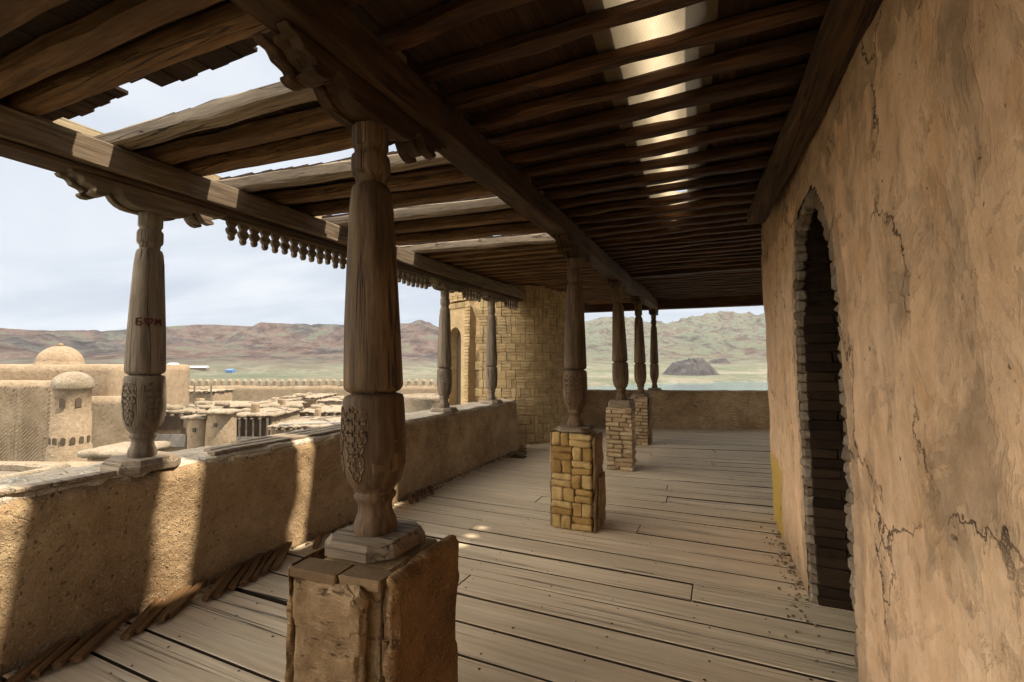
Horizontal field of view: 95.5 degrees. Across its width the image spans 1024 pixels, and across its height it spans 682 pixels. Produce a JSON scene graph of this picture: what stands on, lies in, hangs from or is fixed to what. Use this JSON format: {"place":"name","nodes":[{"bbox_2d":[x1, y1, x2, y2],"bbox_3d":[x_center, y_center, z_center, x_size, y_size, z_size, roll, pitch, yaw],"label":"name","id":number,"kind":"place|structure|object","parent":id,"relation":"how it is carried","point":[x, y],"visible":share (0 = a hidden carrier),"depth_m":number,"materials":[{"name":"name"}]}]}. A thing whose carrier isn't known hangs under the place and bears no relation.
{"place":"outdoors","nodes":[
{"label":"outdoors","id":0,"kind":"place"},
{"bbox_2d":[0,461,103,478],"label":"flat roof house","id":1,"kind":"structure","parent":0,"point":[8,469],"depth_m":15.96,"materials":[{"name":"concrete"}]},
{"bbox_2d":[154,401,229,451],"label":"clay house","id":2,"kind":"structure","parent":0,"point":[173,429],"depth_m":33.88,"materials":[{"name":"brown"}]},
{"bbox_2d":[189,383,235,403],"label":"clay house","id":3,"kind":"structure","parent":0,"point":[208,394],"depth_m":56.23,"materials":[{"name":"brown"}]},
{"bbox_2d":[189,398,314,408],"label":"clay house","id":4,"kind":"structure","parent":0,"point":[247,404],"depth_m":45.10,"materials":[{"name":"brown"}]},
{"bbox_2d":[236,403,304,440],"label":"clay house","id":5,"kind":"structure","parent":0,"point":[254,420],"depth_m":35.89,"materials":[{"name":"brown"}]},
{"bbox_2d":[267,408,340,434],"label":"clay house","id":6,"kind":"structure","parent":0,"point":[307,422],"depth_m":34.30,"materials":[{"name":"brown"}]},
{"bbox_2d":[189,379,437,400],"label":"town wall","id":7,"kind":"structure","parent":0,"point":[252,391],"depth_m":81.99,"materials":[{"name":"brick"}]},
{"bbox_2d":[293,391,336,407],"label":"clay house","id":8,"kind":"structure","parent":0,"point":[310,395],"depth_m":54.40,"materials":[{"name":"brown"}]},
{"bbox_2d":[0,45,763,358],"label":"sky","id":9,"kind":"structure","parent":0,"point":[66,260],"materials":[{"name":"white"}]},
{"bbox_2d":[0,311,766,366],"bbox_3d":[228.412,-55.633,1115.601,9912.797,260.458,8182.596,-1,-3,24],"label":"hills","id":10,"kind":"structure","parent":0,"point":[733,338],"depth_m":1046.96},
{"bbox_2d":[0,350,766,386],"bbox_3d":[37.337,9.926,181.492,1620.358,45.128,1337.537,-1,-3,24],"label":"ground","id":11,"kind":"structure","parent":0,"point":[286,365],"depth_m":569.22,"materials":[{"name":"sand"}]},
{"bbox_2d":[45,371,94,461],"bbox_3d":[-24.569,6.714,25.816,2.421,10.029,2.422,0,-3,0],"label":"turret","id":12,"kind":"object","parent":11,"relation":"on","point":[70,431],"visible":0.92,"depth_m":25.31,"materials":[{"name":"paint"}]},
{"bbox_2d":[0,343,189,460],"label":"madrasa","id":13,"kind":"structure","parent":11,"relation":"on","point":[25,401],"depth_m":31.83,"materials":[{"name":"paint"}]},
{"bbox_2d":[77,441,170,461],"bbox_3d":[-20.037,8.529,24.025,2.703,6.270,2.970,0,-3,0],"label":"hut","id":14,"kind":"object","parent":11,"relation":"on","point":[102,453],"visible":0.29,"depth_m":23.01,"materials":[{"name":"paint"}]},
{"bbox_2d":[180,414,206,448],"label":"clay drum tower","id":15,"kind":"structure","parent":11,"relation":"on","point":[196,430],"depth_m":32.28,"materials":[{"name":"brown"}]},
{"bbox_2d":[196,408,244,445],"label":"clay drum tower","id":16,"kind":"structure","parent":11,"relation":"on","point":[221,426],"depth_m":32.19,"materials":[{"name":"brown"}]},
{"bbox_2d":[300,403,341,416],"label":"clay house","id":17,"kind":"structure","parent":11,"relation":"on","point":[331,410],"depth_m":42.60,"materials":[{"name":"brown"}]},
{"bbox_2d":[448,285,568,452],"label":"brick tower","id":18,"kind":"structure","parent":11,"relation":"on","point":[530,337],"depth_m":8.89,"materials":[{"name":"brown"}]},
{"bbox_2d":[457,331,460,404],"bbox_3d":[-0.980,0.703,9.303,0.020,1.940,0.408,2,-4,-43],"label":"door leaf","id":19,"kind":"structure","parent":18,"relation":"in","point":[459,335],"depth_m":9.40,"materials":[{"name":"brown"}]},
{"bbox_2d":[662,358,718,375],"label":"rock outcrop","id":20,"kind":"object","parent":11,"relation":"on","point":[695,367],"visible":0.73,"depth_m":570.84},
{"bbox_2d":[403,393,439,412],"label":"building","id":21,"kind":"structure","parent":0,"point":[419,402],"depth_m":23.08,"materials":[{"name":"paint"}]},
{"bbox_2d":[2,427,857,681],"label":"floor","id":22,"kind":"structure","parent":0,"point":[540,598],"depth_m":3.08,"materials":[{"name":"brown wood"}]},
{"bbox_2d":[6,640,66,681],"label":"wooden lath","id":23,"kind":"object","parent":22,"relation":"on","point":[22,674],"visible":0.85,"depth_m":2.31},
{"bbox_2d":[31,636,79,677],"bbox_3d":[-2.352,1.627,2.401,0.042,0.031,0.275,1,0,-12],"label":"wooden lath","id":24,"kind":"object","parent":22,"relation":"on","point":[41,668],"visible":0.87,"depth_m":2.37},
{"bbox_2d":[52,623,105,668],"bbox_3d":[-2.312,1.625,2.492,0.043,0.032,0.330,0,0,-10],"label":"wooden lath","id":25,"kind":"object","parent":22,"relation":"on","point":[63,659],"visible":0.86,"depth_m":2.45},
{"bbox_2d":[69,612,128,662],"bbox_3d":[-2.273,1.632,2.578,0.054,0.032,0.396,0,0,-11],"label":"wooden lath","id":26,"kind":"object","parent":22,"relation":"on","point":[92,644],"visible":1,"depth_m":2.54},
{"bbox_2d":[120,598,162,639],"bbox_3d":[-2.192,1.642,2.761,0.046,0.031,0.371,1,0,-13],"label":"wooden lath","id":27,"kind":"object","parent":22,"relation":"on","point":[127,633],"visible":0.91,"depth_m":2.73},
{"bbox_2d":[134,590,181,633],"bbox_3d":[-2.158,1.648,2.841,0.047,0.032,0.408,0,0,-7],"label":"wooden lath","id":28,"kind":"object","parent":22,"relation":"on","point":[149,619],"visible":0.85,"depth_m":2.78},
{"bbox_2d":[155,585,191,623],"bbox_3d":[-2.119,1.648,2.924,0.050,0.034,0.380,1,0,-14],"label":"wooden lath","id":29,"kind":"object","parent":22,"relation":"on","point":[163,616],"visible":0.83,"depth_m":2.87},
{"bbox_2d":[168,579,207,617],"bbox_3d":[-2.088,1.648,2.994,0.047,0.032,0.396,0,0,-7],"label":"wooden lath","id":30,"kind":"object","parent":22,"relation":"on","point":[196,588],"visible":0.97,"depth_m":2.98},
{"bbox_2d":[202,568,231,601],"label":"wooden lath","id":31,"kind":"object","parent":22,"relation":"on","point":[207,596],"visible":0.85,"depth_m":3.11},
{"bbox_2d":[212,563,243,597],"bbox_3d":[-1.977,1.664,3.246,0.054,0.032,0.423,1,0,-11],"label":"wooden lath","id":32,"kind":"object","parent":22,"relation":"on","point":[222,587],"visible":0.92,"depth_m":3.20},
{"bbox_2d":[228,559,253,589],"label":"wooden lath","id":33,"kind":"object","parent":22,"relation":"on","point":[235,582],"visible":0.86,"depth_m":3.28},
{"bbox_2d":[240,553,263,585],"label":"wooden lath","id":34,"kind":"object","parent":22,"relation":"on","point":[251,570],"visible":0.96,"depth_m":3.37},
{"bbox_2d":[271,541,291,569],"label":"wooden lath","id":35,"kind":"object","parent":22,"relation":"on","point":[277,563],"visible":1,"depth_m":3.60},
{"bbox_2d":[285,535,458,681],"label":"mud pedestal","id":36,"kind":"object","parent":22,"relation":"on","point":[390,620],"visible":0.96,"depth_m":1.68,"materials":[{"name":"brown brick"}]},
{"bbox_2d":[252,20,446,562],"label":"carved column","id":37,"kind":"structure","parent":36,"relation":"on","point":[373,441],"depth_m":1.88,"materials":[{"name":"brown wood"}]},
{"bbox_2d":[230,0,658,310],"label":"beam","id":38,"kind":"structure","parent":37,"relation":"on","point":[338,31],"depth_m":2.18,"materials":[{"name":"wood"}]},
{"bbox_2d":[0,0,222,98],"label":"roof joist","id":39,"kind":"object","parent":38,"relation":"on","point":[106,27],"visible":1,"depth_m":1.93,"materials":[{"name":"wood"}]},
{"bbox_2d":[0,1,269,115],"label":"roof joist","id":40,"kind":"object","parent":38,"relation":"on","point":[217,27],"visible":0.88,"depth_m":2.06,"materials":[{"name":"wood"}]},
{"bbox_2d":[94,51,406,149],"bbox_3d":[-1.604,-1.253,2.554,2.362,0.105,0.110,-1,-3,22],"label":"roof joist","id":41,"kind":"object","parent":38,"relation":"on","point":[228,110],"visible":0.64,"depth_m":2.54,"materials":[{"name":"brown wood"}]},
{"bbox_2d":[135,83,436,164],"bbox_3d":[-1.506,-1.240,2.774,2.363,0.101,0.108,-1,-3,21],"label":"roof joist","id":42,"kind":"object","parent":38,"relation":"on","point":[262,131],"visible":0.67,"depth_m":2.77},
{"bbox_2d":[171,110,462,176],"bbox_3d":[-1.409,-1.234,2.990,2.367,0.099,0.110,-1,-3,20],"label":"roof joist","id":43,"kind":"object","parent":38,"relation":"on","point":[322,143],"visible":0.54,"depth_m":3.00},
{"bbox_2d":[215,152,449,192],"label":"roof joist","id":44,"kind":"object","parent":38,"relation":"on","point":[305,175],"visible":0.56,"depth_m":3.36,"materials":[{"name":"brown wood"}]},
{"bbox_2d":[289,177,530,216],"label":"roof joist","id":45,"kind":"object","parent":38,"relation":"on","point":[435,195],"visible":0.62,"depth_m":3.81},
{"bbox_2d":[322,190,543,227],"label":"roof joist","id":46,"kind":"object","parent":38,"relation":"on","point":[448,209],"visible":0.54,"depth_m":4.13,"materials":[{"name":"brown wood"}]},
{"bbox_2d":[347,209,526,233],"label":"roof joist","id":47,"kind":"object","parent":38,"relation":"on","point":[500,216],"visible":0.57,"depth_m":4.48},
{"bbox_2d":[420,243,556,257],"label":"roof joist","id":48,"kind":"object","parent":38,"relation":"on","point":[441,254],"visible":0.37,"depth_m":5.59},
{"bbox_2d":[431,242,594,261],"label":"roof joist","id":49,"kind":"object","parent":38,"relation":"on","point":[498,254],"visible":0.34,"depth_m":5.85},
{"bbox_2d":[463,254,607,271],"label":"roof joist","id":50,"kind":"object","parent":38,"relation":"on","point":[514,266],"visible":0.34,"depth_m":6.61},
{"bbox_2d":[481,266,594,277],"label":"roof joist","id":51,"kind":"object","parent":38,"relation":"on","point":[532,272],"visible":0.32,"depth_m":7.11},
{"bbox_2d":[472,258,611,274],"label":"roof joist","id":52,"kind":"object","parent":38,"relation":"on","point":[527,269],"visible":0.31,"depth_m":6.84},
{"bbox_2d":[495,268,622,281],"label":"roof joist","id":53,"kind":"object","parent":38,"relation":"on","point":[550,277],"visible":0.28,"depth_m":7.60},
{"bbox_2d":[0,450,829,678],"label":"clay crumbs","id":54,"kind":"object","parent":22,"relation":"on","point":[775,565],"visible":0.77,"depth_m":3.49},
{"bbox_2d":[549,428,605,532],"bbox_3d":[0.631,1.308,4.462,0.486,0.910,0.374,-1,-3,24],"label":"brick pedestal","id":55,"kind":"object","parent":22,"relation":"on","point":[578,490],"visible":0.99,"depth_m":4.31,"materials":[{"name":"brown brick"}]},
{"bbox_2d":[554,233,595,432],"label":"carved column","id":56,"kind":"structure","parent":55,"relation":"on","point":[573,250],"depth_m":4.41,"materials":[{"name":"brown wood"}]},
{"bbox_2d":[606,406,636,470],"bbox_3d":[1.605,1.415,6.829,0.392,0.913,0.400,-1,-3,24],"label":"brick pedestal","id":57,"kind":"object","parent":22,"relation":"on","point":[621,451],"visible":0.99,"depth_m":6.67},
{"bbox_2d":[607,278,634,407],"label":"carved column","id":58,"kind":"structure","parent":57,"relation":"on","point":[620,373],"depth_m":6.79,"materials":[{"name":"brown wood"}]},
{"bbox_2d":[630,396,651,445],"bbox_3d":[2.457,1.506,8.835,0.372,0.913,0.378,-1,-3,24],"label":"brick pedestal","id":59,"kind":"object","parent":22,"relation":"on","point":[643,420],"visible":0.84,"depth_m":8.68,"materials":[{"name":"brown brick"}]},
{"bbox_2d":[630,295,649,396],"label":"carved column","id":60,"kind":"structure","parent":59,"relation":"on","point":[640,374],"depth_m":8.80,"materials":[{"name":"brown wood"}]},
{"bbox_2d":[587,381,767,389],"bbox_3d":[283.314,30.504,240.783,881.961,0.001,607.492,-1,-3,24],"label":"river","id":61,"kind":"structure","parent":0,"point":[733,385],"depth_m":373.30,"materials":[{"name":"teal liquid"}]},
{"bbox_3d":[2.541,7.335,3.904,9.200,10.900,16.400,-1,-3,24],"label":"citadel base","id":62,"kind":"object","parent":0,"visible":0},
{"bbox_2d":[0,399,517,681],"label":"parapet wall","id":63,"kind":"structure","parent":62,"relation":"on","point":[85,550],"depth_m":3.07,"materials":[{"name":"paint"}]},
{"bbox_2d":[54,168,226,474],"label":"carved column","id":64,"kind":"structure","parent":63,"relation":"on","point":[143,402],"depth_m":3.01,"materials":[{"name":"brown wood"}]},
{"bbox_2d":[0,104,525,300],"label":"edge beam","id":65,"kind":"structure","parent":64,"relation":"on","point":[30,139],"depth_m":3.11,"materials":[{"name":"wood"}]},
{"bbox_2d":[0,0,69,36],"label":"roof joist","id":66,"kind":"object","parent":65,"relation":"on","point":[14,14],"visible":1,"depth_m":1.75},
{"bbox_2d":[224,217,346,268],"bbox_3d":[-1.925,-0.829,4.199,0.045,0.191,1.370,-1,-3,24],"label":"pendant fringe","id":67,"kind":"object","parent":65,"relation":"hanging from","point":[253,236],"visible":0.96,"depth_m":4.04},
{"bbox_2d":[256,164,513,204],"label":"roof joist","id":68,"kind":"object","parent":65,"relation":"on","point":[425,178],"visible":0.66,"depth_m":3.54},
{"bbox_2d":[397,267,428,288],"bbox_3d":[-1.319,-0.768,5.559,0.045,0.190,1.110,-1,-3,24],"label":"pendant fringe","id":69,"kind":"object","parent":65,"relation":"hanging from","point":[411,278],"visible":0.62,"depth_m":5.75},
{"bbox_2d":[462,287,481,301],"bbox_3d":[-0.618,-0.711,7.134,0.045,0.191,0.580,-1,-3,24],"label":"pendant fringe","id":70,"kind":"object","parent":65,"relation":"hanging from","point":[470,293],"visible":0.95,"depth_m":7.09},
{"bbox_2d":[395,218,570,244],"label":"roof joist","id":71,"kind":"object","parent":65,"relation":"on","point":[489,230],"visible":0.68,"depth_m":4.90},
{"bbox_2d":[397,231,583,253],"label":"roof joist","id":72,"kind":"object","parent":65,"relation":"on","point":[497,242],"visible":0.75,"depth_m":5.33,"materials":[{"name":"brown wood"}]},
{"bbox_2d":[0,0,824,286],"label":"roof deck","id":73,"kind":"structure","parent":72,"relation":"on","point":[375,17],"depth_m":2.23,"materials":[{"name":"wood"}]},
{"bbox_2d":[37,116,510,285],"bbox_3d":[-1.946,-1.207,4.538,0.044,0.189,9.600,-1,-3,24],"label":"fascia board","id":74,"kind":"object","parent":73,"relation":"attached to","point":[75,126],"visible":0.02,"depth_m":2.89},
{"bbox_2d":[379,0,533,51],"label":"roof joist","id":75,"kind":"object","parent":73,"relation":"attached to","point":[423,27],"visible":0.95,"depth_m":1.86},
{"bbox_2d":[417,0,705,83],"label":"roof joist","id":76,"kind":"object","parent":73,"relation":"attached to","point":[534,42],"visible":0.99,"depth_m":1.96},
{"bbox_2d":[446,0,829,110],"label":"roof joist","id":77,"kind":"object","parent":73,"relation":"attached to","point":[732,27],"visible":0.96,"depth_m":2.04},
{"bbox_2d":[468,27,819,131],"bbox_3d":[0.627,-1.275,2.305,1.920,0.083,0.083,-1,-3,25],"label":"roof joist","id":78,"kind":"object","parent":73,"relation":"attached to","point":[801,43],"visible":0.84,"depth_m":2.25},
{"bbox_2d":[488,62,807,150],"bbox_3d":[0.733,-1.268,2.543,1.921,0.081,0.096,-1,-3,26],"label":"roof joist","id":79,"kind":"object","parent":73,"relation":"attached to","point":[776,79],"visible":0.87,"depth_m":2.49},
{"bbox_2d":[505,94,795,164],"bbox_3d":[0.837,-1.259,2.775,1.920,0.077,0.078,-1,-3,25],"label":"roof joist","id":80,"kind":"object","parent":73,"relation":"attached to","point":[731,114],"visible":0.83,"depth_m":2.74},
{"bbox_2d":[520,115,787,177],"bbox_3d":[0.936,-1.244,2.998,1.921,0.083,0.076,-1,-3,25],"label":"roof joist","id":81,"kind":"object","parent":73,"relation":"attached to","point":[767,126],"visible":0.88,"depth_m":2.97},
{"bbox_2d":[533,138,777,188],"bbox_3d":[1.045,-1.234,3.243,1.920,0.070,0.072,-1,-3,25],"label":"roof joist","id":82,"kind":"object","parent":73,"relation":"attached to","point":[704,156],"visible":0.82,"depth_m":3.22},
{"bbox_2d":[544,155,770,199],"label":"roof joist","id":83,"kind":"object","parent":73,"relation":"attached to","point":[752,163],"visible":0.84,"depth_m":3.46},
{"bbox_2d":[554,168,764,209],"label":"roof joist","id":84,"kind":"object","parent":73,"relation":"attached to","point":[745,176],"visible":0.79,"depth_m":3.68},
{"bbox_2d":[563,183,758,217],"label":"roof joist","id":85,"kind":"object","parent":73,"relation":"attached to","point":[669,199],"visible":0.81,"depth_m":3.94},
{"bbox_2d":[571,193,755,224],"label":"roof joist","id":86,"kind":"object","parent":73,"relation":"attached to","point":[684,207],"visible":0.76,"depth_m":4.18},
{"bbox_2d":[578,203,751,231],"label":"roof joist","id":87,"kind":"object","parent":73,"relation":"attached to","point":[734,209],"visible":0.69,"depth_m":4.40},
{"bbox_2d":[584,212,747,237],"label":"roof joist","id":88,"kind":"object","parent":73,"relation":"attached to","point":[659,225],"visible":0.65,"depth_m":4.63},
{"bbox_2d":[590,219,762,241],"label":"roof joist","id":89,"kind":"object","parent":73,"relation":"attached to","point":[658,232],"visible":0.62,"depth_m":4.86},
{"bbox_2d":[600,230,761,249],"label":"roof joist","id":90,"kind":"object","parent":73,"relation":"attached to","point":[720,236],"visible":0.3,"depth_m":5.23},
{"bbox_2d":[604,235,761,253],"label":"roof joist","id":91,"kind":"object","parent":73,"relation":"attached to","point":[629,250],"visible":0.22,"depth_m":5.49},
{"bbox_2d":[608,239,761,257],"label":"roof joist","id":92,"kind":"object","parent":73,"relation":"attached to","point":[722,245],"visible":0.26,"depth_m":5.65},
{"bbox_2d":[612,244,761,261],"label":"roof joist","id":93,"kind":"object","parent":73,"relation":"attached to","point":[705,251],"visible":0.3,"depth_m":5.90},
{"bbox_2d":[616,248,761,263],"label":"roof joist","id":94,"kind":"object","parent":73,"relation":"attached to","point":[690,256],"visible":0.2,"depth_m":6.15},
{"bbox_2d":[620,252,761,267],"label":"roof joist","id":95,"kind":"object","parent":73,"relation":"attached to","point":[754,254],"visible":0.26,"depth_m":6.39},
{"bbox_2d":[623,256,761,270],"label":"roof joist","id":96,"kind":"object","parent":73,"relation":"attached to","point":[701,262],"visible":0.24,"depth_m":6.60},
{"bbox_2d":[626,259,760,272],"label":"roof joist","id":97,"kind":"object","parent":73,"relation":"attached to","point":[735,263],"visible":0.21,"depth_m":6.81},
{"bbox_2d":[629,263,761,278],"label":"roof joist","id":98,"kind":"object","parent":73,"relation":"attached to","point":[685,271],"visible":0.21,"depth_m":7.06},
{"bbox_2d":[595,218,798,246],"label":"roof joist","id":99,"kind":"object","parent":73,"relation":"attached to","point":[740,228],"visible":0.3,"depth_m":5.01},
{"bbox_2d":[637,271,761,281],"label":"roof joist","id":100,"kind":"object","parent":73,"relation":"attached to","point":[702,276],"visible":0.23,"depth_m":7.79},
{"bbox_2d":[639,273,761,283],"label":"roof joist","id":101,"kind":"object","parent":73,"relation":"attached to","point":[729,276],"visible":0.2,"depth_m":7.97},
{"bbox_2d":[642,276,761,285],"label":"roof joist","id":102,"kind":"object","parent":73,"relation":"attached to","point":[705,280],"visible":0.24,"depth_m":8.23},
{"bbox_2d":[643,278,761,286],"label":"roof joist","id":103,"kind":"object","parent":73,"relation":"attached to","point":[692,283],"visible":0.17,"depth_m":8.49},
{"bbox_2d":[645,279,761,288],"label":"roof joist","id":104,"kind":"object","parent":73,"relation":"attached to","point":[735,282],"visible":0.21,"depth_m":8.66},
{"bbox_2d":[647,282,761,290],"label":"roof joist","id":105,"kind":"object","parent":73,"relation":"attached to","point":[745,283],"visible":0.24,"depth_m":8.93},
{"bbox_2d":[443,252,562,265],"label":"roof joist","id":106,"kind":"object","parent":65,"relation":"on","point":[520,257],"visible":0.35,"depth_m":6.08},
{"bbox_2d":[454,250,603,268],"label":"roof joist","id":107,"kind":"object","parent":65,"relation":"on","point":[540,260],"visible":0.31,"depth_m":6.35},
{"bbox_2d":[501,275,604,283],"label":"roof joist","id":108,"kind":"object","parent":65,"relation":"on","point":[543,280],"visible":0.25,"depth_m":7.88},
{"bbox_2d":[488,264,619,279],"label":"roof joist","id":109,"kind":"object","parent":65,"relation":"on","point":[539,274],"visible":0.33,"depth_m":7.35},
{"bbox_2d":[428,277,465,413],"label":"carved column","id":110,"kind":"structure","parent":63,"relation":"on","point":[444,359],"depth_m":6.36,"materials":[{"name":"brown wood"}]},
{"bbox_2d":[480,291,506,404],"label":"carved column","id":111,"kind":"structure","parent":63,"relation":"on","point":[491,372],"depth_m":7.68,"materials":[{"name":"brown wood"}]},
{"bbox_2d":[582,389,769,429],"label":"parapet wall","id":112,"kind":"structure","parent":62,"relation":"on","point":[717,409],"depth_m":10.82,"materials":[{"name":"paint"}]},
{"bbox_2d":[648,309,661,389],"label":"carved column","id":113,"kind":"structure","parent":112,"relation":"on","point":[654,366],"depth_m":11.05,"materials":[{"name":"brown wood"}]},
{"bbox_2d":[584,294,763,312],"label":"end beam","id":114,"kind":"structure","parent":113,"relation":"on","point":[721,301],"depth_m":10.73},
{"bbox_2d":[761,0,1023,681],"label":"plaster wall","id":115,"kind":"structure","parent":62,"relation":"on","point":[892,260],"depth_m":1.37,"materials":[{"name":"paint"}]},
{"bbox_2d":[747,0,882,224],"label":"wall beam","id":116,"kind":"structure","parent":115,"relation":"attached to","point":[845,25],"depth_m":2.00,"materials":[{"name":"wood"}]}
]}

